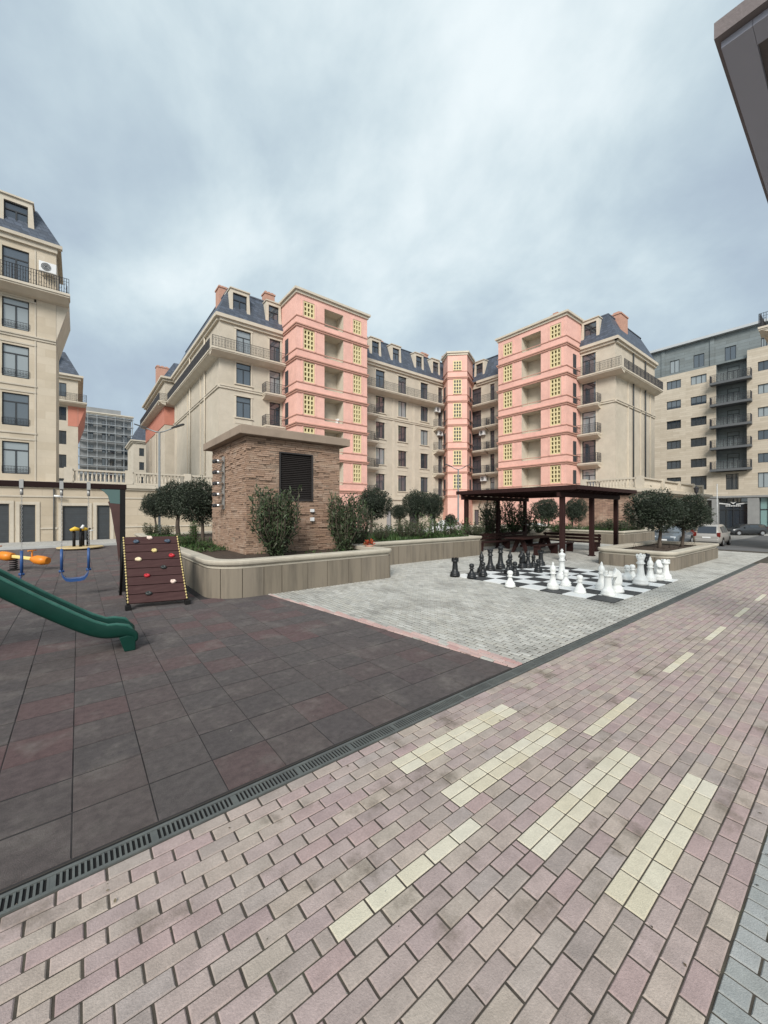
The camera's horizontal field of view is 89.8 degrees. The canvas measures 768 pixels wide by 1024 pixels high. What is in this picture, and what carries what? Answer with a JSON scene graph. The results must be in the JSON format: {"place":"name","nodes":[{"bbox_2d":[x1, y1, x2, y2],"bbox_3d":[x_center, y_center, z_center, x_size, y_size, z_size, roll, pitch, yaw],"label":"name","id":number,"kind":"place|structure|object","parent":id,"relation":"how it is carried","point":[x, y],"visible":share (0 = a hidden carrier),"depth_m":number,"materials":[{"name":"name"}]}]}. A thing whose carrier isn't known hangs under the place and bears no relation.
{"place":"outdoors","nodes":[
{"label":"outdoors","id":0,"kind":"place"},
{"bbox_2d":[0,528,428,546],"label":"pavement","id":1,"kind":"structure","parent":0,"point":[41,543],"depth_m":23.12,"materials":[{"name":"grey concrete"}]},
{"bbox_2d":[0,545,511,891],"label":"rubber floor","id":2,"kind":"structure","parent":0,"point":[25,769],"depth_m":4.18,"materials":[{"name":"brown rubber"}]},
{"bbox_2d":[0,545,50,570],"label":"seesaw","id":3,"kind":"object","parent":2,"relation":"on","point":[36,559],"visible":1,"depth_m":13.12,"materials":[{"name":"orange plastic"}]},
{"bbox_2d":[0,479,126,591],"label":"swing set","id":4,"kind":"object","parent":2,"relation":"on","point":[115,493],"visible":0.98,"depth_m":9.28,"materials":[{"name":"black paint"}]},
{"bbox_2d":[0,568,137,651],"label":"slide","id":5,"kind":"object","parent":2,"relation":"on","point":[21,593],"visible":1,"depth_m":5.18,"materials":[{"name":"green plastic"}]},
{"bbox_2d":[56,525,103,548],"bbox_3d":[-16.456,1.312,20.900,2.040,1.256,2.040,0,0,-38],"label":"roundabout","id":6,"kind":"object","parent":2,"relation":"on","point":[82,529],"visible":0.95,"depth_m":20.77,"materials":[{"name":"yellow wood"}]},
{"bbox_2d":[119,536,190,610],"bbox_3d":[-5.292,1.288,8.802,1.160,1.480,2.087,0,0,-38],"label":"climbing panel","id":7,"kind":"object","parent":2,"relation":"on","point":[153,570],"visible":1,"depth_m":8.51,"materials":[{"name":"brown wood"}]},
{"bbox_2d":[0,549,767,1023],"bbox_3d":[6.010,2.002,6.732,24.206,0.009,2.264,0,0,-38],"label":"pink pavement","id":8,"kind":"structure","parent":0,"point":[524,979],"depth_m":2.13,"materials":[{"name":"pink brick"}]},
{"bbox_2d":[134,531,390,598],"bbox_3d":[-6.403,1.575,16.005,5.280,0.910,14.970,0,0,-38],"label":"planter","id":9,"kind":"object","parent":8,"relation":"on","point":[222,574],"visible":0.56,"depth_m":9.92,"materials":[{"name":"beige stone"}]},
{"bbox_2d":[138,492,164,532],"bbox_3d":[-13.628,0.009,23.071,1.822,2.608,1.809,0,0,-38],"label":"olive tree","id":10,"kind":"object","parent":9,"relation":"on","point":[148,505],"visible":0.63,"depth_m":22.63,"materials":[{"name":"green plant"}]},
{"bbox_2d":[153,478,184,535],"bbox_3d":[-10.132,-0.198,18.638,1.907,3.022,1.764,0,0,29],"label":"olive tree","id":11,"kind":"object","parent":9,"relation":"on","point":[164,501],"visible":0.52,"depth_m":18.21,"materials":[{"name":"green plant"}]},
{"bbox_2d":[169,475,212,540],"bbox_3d":[-7.690,-0.123,15.832,2.256,2.860,2.105,0,0,-38],"label":"olive tree","id":12,"kind":"object","parent":9,"relation":"on","point":[196,502],"visible":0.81,"depth_m":15.49,"materials":[{"name":"green plant"}]},
{"bbox_2d":[246,483,301,555],"bbox_3d":[-3.134,0.252,11.077,1.497,2.152,1.567,0,0,37],"label":"shrub","id":13,"kind":"object","parent":9,"relation":"in","point":[275,539],"visible":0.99,"depth_m":10.96,"materials":[{"name":"green plant"}]},
{"bbox_2d":[203,424,349,554],"bbox_3d":[-4.033,-0.590,13.986,3.900,3.980,4.220,0,0,-38],"label":"brick kiosk","id":14,"kind":"object","parent":9,"relation":"on","point":[246,458],"visible":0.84,"depth_m":12.63,"materials":[{"name":"brown brick"}]},
{"bbox_2d":[326,490,366,550],"bbox_3d":[-1.222,0.304,12.677,1.364,2.042,1.304,0,0,-12],"label":"shrub","id":15,"kind":"object","parent":9,"relation":"in","point":[344,533],"visible":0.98,"depth_m":12.38,"materials":[{"name":"green plant"}]},
{"bbox_2d":[357,529,481,564],"bbox_3d":[-2.214,1.575,20.845,7.140,0.910,13.000,0,0,-38],"label":"planter","id":16,"kind":"object","parent":8,"relation":"on","point":[412,551],"visible":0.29,"depth_m":15.90,"materials":[{"name":"beige stone"}]},
{"bbox_2d":[350,505,375,544],"bbox_3d":[-0.867,0.519,13.790,1.198,1.704,1.034,0,0,16],"label":"shrub","id":17,"kind":"object","parent":16,"relation":"in","point":[362,538],"visible":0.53,"depth_m":13.73,"materials":[{"name":"green plant"}]},
{"bbox_2d":[356,484,393,532],"bbox_3d":[-0.564,-0.101,20.542,2.280,2.818,2.111,0,0,4],"label":"olive tree","id":18,"kind":"object","parent":16,"relation":"on","point":[378,503],"visible":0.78,"depth_m":20.20,"materials":[{"name":"green plant"}]},
{"bbox_2d":[373,522,391,540],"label":"shrub","id":19,"kind":"object","parent":16,"relation":"in","point":[380,531],"visible":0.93,"depth_m":16.28,"materials":[{"name":"green plant"}]},
{"bbox_2d":[402,489,430,532],"bbox_3d":[1.730,-0.003,19.962,1.713,2.626,1.765,0,0,-38],"label":"olive tree","id":20,"kind":"object","parent":16,"relation":"in","point":[415,504],"visible":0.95,"depth_m":19.71,"materials":[{"name":"green plant"}]},
{"bbox_2d":[422,492,443,527],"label":"olive tree","id":21,"kind":"object","parent":16,"relation":"in","point":[436,505],"visible":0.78,"depth_m":20.54,"materials":[{"name":"green plant"}]},
{"bbox_2d":[0,0,767,479],"label":"sky","id":22,"kind":"structure","parent":0,"point":[455,175],"materials":[{"name":"grey"}]},
{"bbox_2d":[268,541,767,667],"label":"paver plaza","id":23,"kind":"structure","parent":0,"point":[433,570],"depth_m":8.42,"materials":[{"name":"grey stone"}]},
{"bbox_2d":[479,531,532,551],"bbox_3d":[6.625,1.565,21.084,4.800,0.870,0.580,0,0,-38],"label":"bench","id":24,"kind":"object","parent":23,"relation":"on","point":[506,543],"visible":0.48,"depth_m":20.96,"materials":[{"name":"red wood"}]},
{"bbox_2d":[505,535,558,553],"bbox_3d":[7.538,1.625,19.531,3.300,0.750,1.012,0,0,-38],"label":"picnic table","id":25,"kind":"object","parent":23,"relation":"on","point":[521,540],"visible":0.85,"depth_m":19.02,"materials":[{"name":"red wood"}]},
{"bbox_2d":[456,485,636,560],"bbox_3d":[8.046,0.470,19.294,6.280,3.060,6.090,0,0,-38],"label":"pergola","id":26,"kind":"object","parent":23,"relation":"on","point":[562,492],"visible":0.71,"depth_m":17.65,"materials":[{"name":"red wood"}]},
{"bbox_2d":[533,542,573,555],"bbox_3d":[8.242,1.765,18.645,3.300,0.470,0.334,0,0,-38],"label":"bench","id":27,"kind":"object","parent":23,"relation":"on","point":[554,547],"visible":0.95,"depth_m":18.53,"materials":[{"name":"red wood"}]},
{"bbox_2d":[460,565,677,602],"bbox_3d":[5.399,1.994,11.680,4.618,0.020,4.618,0,0,-38],"label":"chess board","id":28,"kind":"object","parent":23,"relation":"on","point":[528,578],"visible":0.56,"depth_m":10.84,"materials":[{"name":"white tile"}]},
{"bbox_2d":[547,562,559,589],"bbox_3d":[4.364,1.633,9.950,0.310,0.701,0.305,0,0,-14],"label":"chess bishop","id":29,"kind":"object","parent":28,"relation":"on","point":[552,584],"visible":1,"depth_m":9.88,"materials":[{"name":"white plastic"}]},
{"bbox_2d":[556,549,565,579],"bbox_3d":[5.245,1.536,11.358,0.344,0.895,0.339,0,0,-17],"label":"chess king","id":30,"kind":"object","parent":28,"relation":"on","point":[559,575],"visible":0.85,"depth_m":11.29,"materials":[{"name":"white plastic"}]},
{"bbox_2d":[600,571,615,596],"bbox_3d":[5.343,1.699,9.191,0.312,0.570,0.316,0,0,26],"label":"chess rook","id":31,"kind":"object","parent":28,"relation":"on","point":[608,590],"visible":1,"depth_m":9.12,"materials":[{"name":"white plastic"}]},
{"bbox_2d":[612,568,623,592],"bbox_3d":[5.778,1.684,9.556,0.316,0.600,0.312,0,0,6],"label":"chess knight","id":32,"kind":"object","parent":28,"relation":"on","point":[617,583],"visible":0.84,"depth_m":9.48,"materials":[{"name":"white plastic"}]},
{"bbox_2d":[632,553,648,585],"bbox_3d":[7.035,1.557,10.561,0.389,0.853,0.383,0,0,-19],"label":"chess queen","id":33,"kind":"object","parent":28,"relation":"on","point":[640,578],"visible":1,"depth_m":10.49,"materials":[{"name":"white plastic"}]},
{"bbox_2d":[646,557,656,581],"bbox_3d":[7.633,1.633,11.046,0.305,0.701,0.310,0,0,25],"label":"chess bishop","id":34,"kind":"object","parent":28,"relation":"on","point":[650,577],"visible":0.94,"depth_m":10.98,"materials":[{"name":"white plastic"}]},
{"bbox_2d":[653,560,664,580],"bbox_3d":[8.000,1.684,11.252,0.312,0.600,0.316,0,0,1],"label":"chess knight","id":35,"kind":"object","parent":28,"relation":"on","point":[657,569],"visible":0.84,"depth_m":11.17,"materials":[{"name":"white plastic"}]},
{"bbox_2d":[541,532,600,551],"bbox_3d":[9.935,1.565,20.724,0.522,0.870,3.100,0,0,-38],"label":"bench","id":36,"kind":"object","parent":23,"relation":"on","point":[571,535],"visible":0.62,"depth_m":20.46,"materials":[{"name":"red wood"}]},
{"bbox_2d":[598,540,718,570],"bbox_3d":[11.379,1.700,15.837,6.280,0.660,2.550,0,0,-38],"label":"planter","id":37,"kind":"object","parent":23,"relation":"on","point":[677,556],"visible":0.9,"depth_m":14.49,"materials":[{"name":"beige stone"}]},
{"bbox_2d":[622,485,689,547],"bbox_3d":[11.602,0.196,16.561,2.411,2.723,2.596,0,0,-38],"label":"olive tree","id":38,"kind":"object","parent":37,"relation":"in","point":[649,510],"visible":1,"depth_m":16.09,"materials":[{"name":"green plant"}]},
{"bbox_2d":[663,492,719,546],"bbox_3d":[13.323,0.331,16.975,2.162,2.473,2.059,0,0,-38],"label":"olive tree","id":39,"kind":"object","parent":37,"relation":"on","point":[698,509],"visible":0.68,"depth_m":16.56,"materials":[{"name":"green plant"}]},
{"bbox_2d":[693,535,759,541],"bbox_3d":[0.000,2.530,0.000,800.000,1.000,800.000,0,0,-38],"label":"ground","id":40,"kind":"structure","parent":0,"point":[735,537],"depth_m":47.65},
{"bbox_2d":[59,352,86,480],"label":"apartment building","id":41,"kind":"structure","parent":40,"relation":"on","point":[72,410],"depth_m":48.81,"materials":[{"name":"beige paint"}]},
{"bbox_2d":[78,406,133,505],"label":"apartment building","id":42,"kind":"structure","parent":40,"relation":"on","point":[106,436],"depth_m":94.73,"materials":[{"name":"grey glass"}]},
{"bbox_2d":[0,467,212,542],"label":"terrace wall","id":43,"kind":"structure","parent":40,"relation":"on","point":[42,514],"depth_m":25.73,"materials":[{"name":"beige paint"}]},
{"bbox_2d":[0,504,8,542],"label":"door","id":44,"kind":"structure","parent":43,"relation":"in","point":[4,508],"depth_m":23.72,"materials":[{"name":"grey metal"}]},
{"bbox_2d":[21,505,34,541],"bbox_3d":[-22.542,0.766,24.404,0.678,2.427,0.060,0,0,-38],"label":"door","id":45,"kind":"structure","parent":43,"relation":"in","point":[28,521],"depth_m":24.39,"materials":[{"name":"grey metal"}]},
{"bbox_2d":[0,190,69,487],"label":"apartment building","id":46,"kind":"structure","parent":43,"relation":"on","point":[34,318],"depth_m":24.35,"materials":[{"name":"beige stone"}]},
{"bbox_2d":[2,441,28,473],"bbox_3d":[-22.932,-3.380,23.999,1.241,2.000,0.210,0,0,-38],"label":"window","id":47,"kind":"structure","parent":46,"relation":"in","point":[15,455],"depth_m":24.01,"materials":[{"name":"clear glass"}]},
{"bbox_2d":[2,392,28,426],"bbox_3d":[-22.932,-6.380,23.999,1.241,2.000,0.210,0,0,-38],"label":"window","id":48,"kind":"structure","parent":46,"relation":"in","point":[15,407],"depth_m":24.01,"materials":[{"name":"grey glass"}]},
{"bbox_2d":[2,343,28,378],"bbox_3d":[-22.932,-9.380,23.999,1.241,2.000,0.210,0,0,-38],"label":"window","id":49,"kind":"structure","parent":46,"relation":"in","point":[15,359],"depth_m":24.01,"materials":[{"name":"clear glass"}]},
{"bbox_2d":[2,296,28,331],"bbox_3d":[-22.932,-12.380,23.999,1.241,2.000,0.210,0,0,-38],"label":"window","id":50,"kind":"structure","parent":46,"relation":"in","point":[15,313],"depth_m":24.01,"materials":[{"name":"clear glass"}]},
{"bbox_2d":[2,245,28,282],"bbox_3d":[-22.976,-15.235,24.054,1.227,2.290,0.070,0,0,-38],"label":"window","id":51,"kind":"structure","parent":46,"relation":"in","point":[9,254],"depth_m":24.04,"materials":[{"name":"grey glass"}]},
{"bbox_2d":[39,260,56,277],"bbox_3d":[-21.526,-15.530,24.677,0.840,0.680,0.478,0,0,-38],"label":"air conditioner","id":52,"kind":"object","parent":46,"relation":"attached to","point":[49,268],"visible":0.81,"depth_m":24.53,"materials":[{"name":"white metal"}]},
{"bbox_2d":[63,506,87,540],"bbox_3d":[-20.711,0.792,25.858,1.296,2.377,0.060,0,0,-38],"label":"door","id":53,"kind":"structure","parent":43,"relation":"in","point":[73,516],"depth_m":25.77,"materials":[{"name":"grey metal"}]},
{"bbox_2d":[97,506,109,539],"bbox_3d":[-19.518,0.766,26.806,0.694,2.427,0.060,0,0,-38],"label":"door","id":54,"kind":"structure","parent":43,"relation":"in","point":[103,512],"depth_m":26.78,"materials":[{"name":"grey metal"}]},
{"bbox_2d":[125,426,145,482],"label":"apartment building","id":55,"kind":"structure","parent":40,"relation":"on","point":[135,446],"depth_m":83.52,"materials":[{"name":"beige stone"}]},
{"bbox_2d":[140,363,178,483],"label":"apartment building","id":56,"kind":"structure","parent":40,"relation":"on","point":[158,415],"depth_m":53.04,"materials":[{"name":"paint"}]},
{"bbox_2d":[0,563,756,916],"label":"drain channel","id":57,"kind":"object","parent":40,"relation":"in","point":[60,877],"visible":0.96,"depth_m":2.75,"materials":[{"name":"grey metal"}]},
{"bbox_2d":[0,530,767,549],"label":"kerb","id":58,"kind":"structure","parent":40,"relation":"on","point":[33,547],"depth_m":21.39,"materials":[{"name":"grey concrete"}]},
{"bbox_2d":[390,504,408,525],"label":"olive tree","id":59,"kind":"object","parent":40,"relation":"on","point":[399,512],"visible":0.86,"depth_m":27.71,"materials":[{"name":"green plant"}]},
{"bbox_2d":[167,285,663,529],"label":"apartment building","id":60,"kind":"structure","parent":40,"relation":"on","point":[565,397],"depth_m":40.11,"materials":[{"name":"beige paint"}]},
{"bbox_2d":[234,394,252,424],"bbox_3d":[-12.750,-9.270,34.974,1.683,2.580,0.285,0,0,-38],"label":"window","id":61,"kind":"structure","parent":60,"relation":"in","point":[243,406],"depth_m":35.03,"materials":[{"name":"grey glass"}]},
{"bbox_2d":[234,360,252,389],"bbox_3d":[-12.750,-12.270,34.974,1.683,2.580,0.285,0,0,-38],"label":"window","id":62,"kind":"structure","parent":60,"relation":"in","point":[243,373],"depth_m":35.03,"materials":[{"name":"grey glass"}]},
{"bbox_2d":[234,326,252,354],"bbox_3d":[-12.750,-15.050,34.974,1.683,3.020,0.285,0,0,-38],"label":"window","id":63,"kind":"structure","parent":60,"relation":"in","point":[241,336],"depth_m":35.04,"materials":[{"name":"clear glass"}]},
{"bbox_2d":[268,400,281,426],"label":"window","id":64,"kind":"structure","parent":60,"relation":"in","point":[274,408],"depth_m":36.92,"materials":[{"name":"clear glass"}]},
{"bbox_2d":[268,369,281,394],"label":"window","id":65,"kind":"structure","parent":60,"relation":"in","point":[274,377],"depth_m":36.93,"materials":[{"name":"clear glass"}]},
{"bbox_2d":[268,336,281,362],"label":"window","id":66,"kind":"structure","parent":60,"relation":"in","point":[273,345],"depth_m":36.95,"materials":[{"name":"grey glass"}]},
{"bbox_2d":[374,472,385,492],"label":"window","id":67,"kind":"structure","parent":60,"relation":"in","point":[379,477],"depth_m":44.91,"materials":[{"name":"grey glass"}]},
{"bbox_2d":[374,394,385,415],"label":"window","id":68,"kind":"structure","parent":60,"relation":"in","point":[379,401],"depth_m":44.81,"materials":[{"name":"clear glass"}]},
{"bbox_2d":[374,446,386,469],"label":"window","id":69,"kind":"structure","parent":60,"relation":"in","point":[379,451],"depth_m":44.81,"materials":[{"name":"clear glass"}]},
{"bbox_2d":[374,420,386,443],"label":"window","id":70,"kind":"structure","parent":60,"relation":"in","point":[379,427],"depth_m":44.83,"materials":[{"name":"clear glass"}]},
{"bbox_2d":[397,474,407,495],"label":"window","id":71,"kind":"structure","parent":60,"relation":"in","point":[401,480],"depth_m":46.92,"materials":[{"name":"grey glass"}]},
{"bbox_2d":[397,449,407,470],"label":"window","id":72,"kind":"structure","parent":60,"relation":"in","point":[401,454],"depth_m":46.92,"materials":[{"name":"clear glass"}]},
{"bbox_2d":[397,424,407,446],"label":"window","id":73,"kind":"structure","parent":60,"relation":"in","point":[401,431],"depth_m":46.92,"materials":[{"name":"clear glass"}]},
{"bbox_2d":[397,399,407,420],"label":"window","id":74,"kind":"structure","parent":60,"relation":"in","point":[401,406],"depth_m":46.92,"materials":[{"name":"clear glass"}]},
{"bbox_2d":[419,428,428,449],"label":"window","id":75,"kind":"structure","parent":60,"relation":"in","point":[423,434],"depth_m":49.20,"materials":[{"name":"clear glass"}]},
{"bbox_2d":[419,452,429,472],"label":"window","id":76,"kind":"structure","parent":60,"relation":"in","point":[423,457],"depth_m":49.20,"materials":[{"name":"clear glass"}]},
{"bbox_2d":[580,468,597,486],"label":"window","id":77,"kind":"structure","parent":60,"relation":"in","point":[591,474],"depth_m":40.06,"materials":[{"name":"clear glass"}]},
{"bbox_2d":[580,438,597,462],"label":"window","id":78,"kind":"structure","parent":60,"relation":"in","point":[587,446],"depth_m":40.22,"materials":[{"name":"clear glass"}]},
{"bbox_2d":[580,409,597,433],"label":"window","id":79,"kind":"structure","parent":60,"relation":"in","point":[588,417],"depth_m":40.22,"materials":[{"name":"clear glass"}]},
{"bbox_2d":[580,380,597,404],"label":"window","id":80,"kind":"structure","parent":60,"relation":"in","point":[588,388],"depth_m":40.20,"materials":[{"name":"clear glass"}]},
{"bbox_2d":[580,350,597,375],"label":"window","id":81,"kind":"structure","parent":60,"relation":"in","point":[588,359],"depth_m":40.14,"materials":[{"name":"grey glass"}]},
{"bbox_2d":[426,528,548,546],"bbox_3d":[6.936,1.665,24.631,9.700,0.970,2.450,0,0,-38],"label":"planter","id":82,"kind":"object","parent":40,"relation":"on","point":[532,532],"visible":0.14,"depth_m":23.94,"materials":[{"name":"beige stone"}]},
{"bbox_2d":[477,501,503,536],"bbox_3d":[5.960,0.274,21.801,1.378,2.385,1.597,0,0,39],"label":"shrub","id":83,"kind":"object","parent":82,"relation":"in","point":[488,528],"visible":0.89,"depth_m":21.67,"materials":[{"name":"green plant"}]},
{"bbox_2d":[490,510,516,535],"bbox_3d":[6.787,0.578,22.171,1.803,1.555,1.594,0,0,31],"label":"shrub","id":84,"kind":"object","parent":82,"relation":"in","point":[503,529],"visible":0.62,"depth_m":21.99,"materials":[{"name":"green plant"}]},
{"bbox_2d":[461,524,654,543],"bbox_3d":[12.733,1.790,30.034,5.500,1.220,12.800,0,0,-38],"label":"planter","id":85,"kind":"object","parent":40,"relation":"on","point":[626,536],"visible":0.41,"depth_m":24.70,"materials":[{"name":"beige stone"}]},
{"bbox_2d":[145,525,632,555],"bbox_3d":[3.023,1.099,23.391,28.690,0.482,14.129,0,0,-38],"label":"ground cover","id":86,"kind":"object","parent":85,"relation":"in","point":[373,537],"visible":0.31,"depth_m":16.39,"materials":[{"name":"green plant"}]},
{"bbox_2d":[188,521,198,543],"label":"shrub","id":87,"kind":"object","parent":86,"relation":"in","point":[193,531],"visible":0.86,"depth_m":14.54,"materials":[{"name":"green plant"}]},
{"bbox_2d":[394,518,414,539],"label":"shrub","id":88,"kind":"object","parent":86,"relation":"in","point":[403,531],"visible":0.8,"depth_m":16.50,"materials":[{"name":"green plant"}]},
{"bbox_2d":[415,512,433,538],"bbox_3d":[1.789,0.637,17.189,0.962,1.312,0.850,0,0,38],"label":"shrub","id":89,"kind":"object","parent":86,"relation":"in","point":[430,527],"visible":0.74,"depth_m":17.09,"materials":[{"name":"green plant"}]},
{"bbox_2d":[426,516,447,536],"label":"shrub","id":90,"kind":"object","parent":86,"relation":"in","point":[440,528],"visible":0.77,"depth_m":17.66,"materials":[{"name":"green plant"}]},
{"bbox_2d":[462,521,484,535],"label":"shrub","id":91,"kind":"object","parent":86,"relation":"in","point":[477,532],"visible":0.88,"depth_m":19.22,"materials":[{"name":"green plant"}]},
{"bbox_2d":[500,501,525,534],"bbox_3d":[7.644,0.221,22.769,1.536,2.566,1.658,0,0,-12],"label":"shrub","id":92,"kind":"object","parent":86,"relation":"in","point":[521,512],"visible":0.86,"depth_m":22.52,"materials":[{"name":"green plant"}]},
{"bbox_2d":[530,498,558,528],"bbox_3d":[11.628,0.244,27.662,2.298,2.746,2.193,0,0,29],"label":"olive tree","id":93,"kind":"object","parent":85,"relation":"in","point":[545,508],"visible":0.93,"depth_m":27.18,"materials":[{"name":"green plant"}]},
{"bbox_2d":[565,497,588,528],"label":"olive tree","id":94,"kind":"object","parent":85,"relation":"in","point":[576,509],"visible":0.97,"depth_m":27.08,"materials":[{"name":"green plant"}]},
{"bbox_2d":[578,476,712,529],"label":"terrace wall","id":95,"kind":"structure","parent":40,"relation":"on","point":[603,509],"depth_m":31.77,"materials":[{"name":"brick"}]},
{"bbox_2d":[649,318,767,527],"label":"apartment building","id":96,"kind":"structure","parent":40,"relation":"on","point":[711,415],"depth_m":54.72,"materials":[{"name":"beige stone"}]},
{"bbox_2d":[726,473,738,489],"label":"window","id":97,"kind":"structure","parent":96,"relation":"in","point":[732,480],"depth_m":53.50,"materials":[{"name":"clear glass"}]},
{"bbox_2d":[719,498,747,527],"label":"shop window","id":98,"kind":"structure","parent":96,"relation":"in","point":[729,516],"depth_m":53.71,"materials":[{"name":"black glass"}]},
{"bbox_2d":[760,498,767,526],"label":"shop window","id":99,"kind":"structure","parent":96,"relation":"in","point":[763,501],"depth_m":51.35,"materials":[{"name":"teal glass"}]},
{"bbox_2d":[726,524,767,535],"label":"parked car","id":100,"kind":"object","parent":40,"relation":"on","point":[759,529],"visible":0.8,"depth_m":49.68,"materials":[{"name":"paint"}]},
{"bbox_2d":[758,311,767,343],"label":"apartment building","id":101,"kind":"structure","parent":40,"relation":"on","point":[763,328],"depth_m":27.51,"materials":[{"name":"beige metal"}]},
{"bbox_2d":[708,835,767,1023],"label":"grey pavement","id":102,"kind":"structure","parent":0,"point":[726,1010],"depth_m":1.69,"materials":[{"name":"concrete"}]},
{"bbox_2d":[714,0,767,202],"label":"balcony canopy","id":103,"kind":"object","parent":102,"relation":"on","point":[741,35],"visible":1,"depth_m":2.99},
{"bbox_2d":[717,535,767,551],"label":"road","id":104,"kind":"structure","parent":0,"point":[758,543],"depth_m":32.06,"materials":[{"name":"grey asphalt"}]},
{"bbox_2d":[134,423,184,532],"bbox_3d":[-13.993,-1.752,24.000,3.099,7.504,0.400,0,0,0],"label":"street lamp","id":105,"kind":"object","parent":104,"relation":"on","point":[159,468],"visible":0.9,"depth_m":23.95,"materials":[{"name":"grey metal"}]},
{"bbox_2d":[654,526,693,541],"bbox_3d":[21.931,1.764,29.316,4.456,1.525,2.000,0,0,-38],"label":"parked car","id":106,"kind":"object","parent":104,"relation":"on","point":[671,534],"visible":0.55,"depth_m":28.34,"materials":[{"name":"grey paint"}]},
{"bbox_2d":[693,524,730,545],"bbox_3d":[27.303,1.877,32.020,4.356,1.775,2.000,0,0,-40],"label":"parked car","id":107,"kind":"object","parent":104,"relation":"on","point":[715,533],"visible":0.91,"depth_m":30.74,"materials":[{"name":"silver metal"}]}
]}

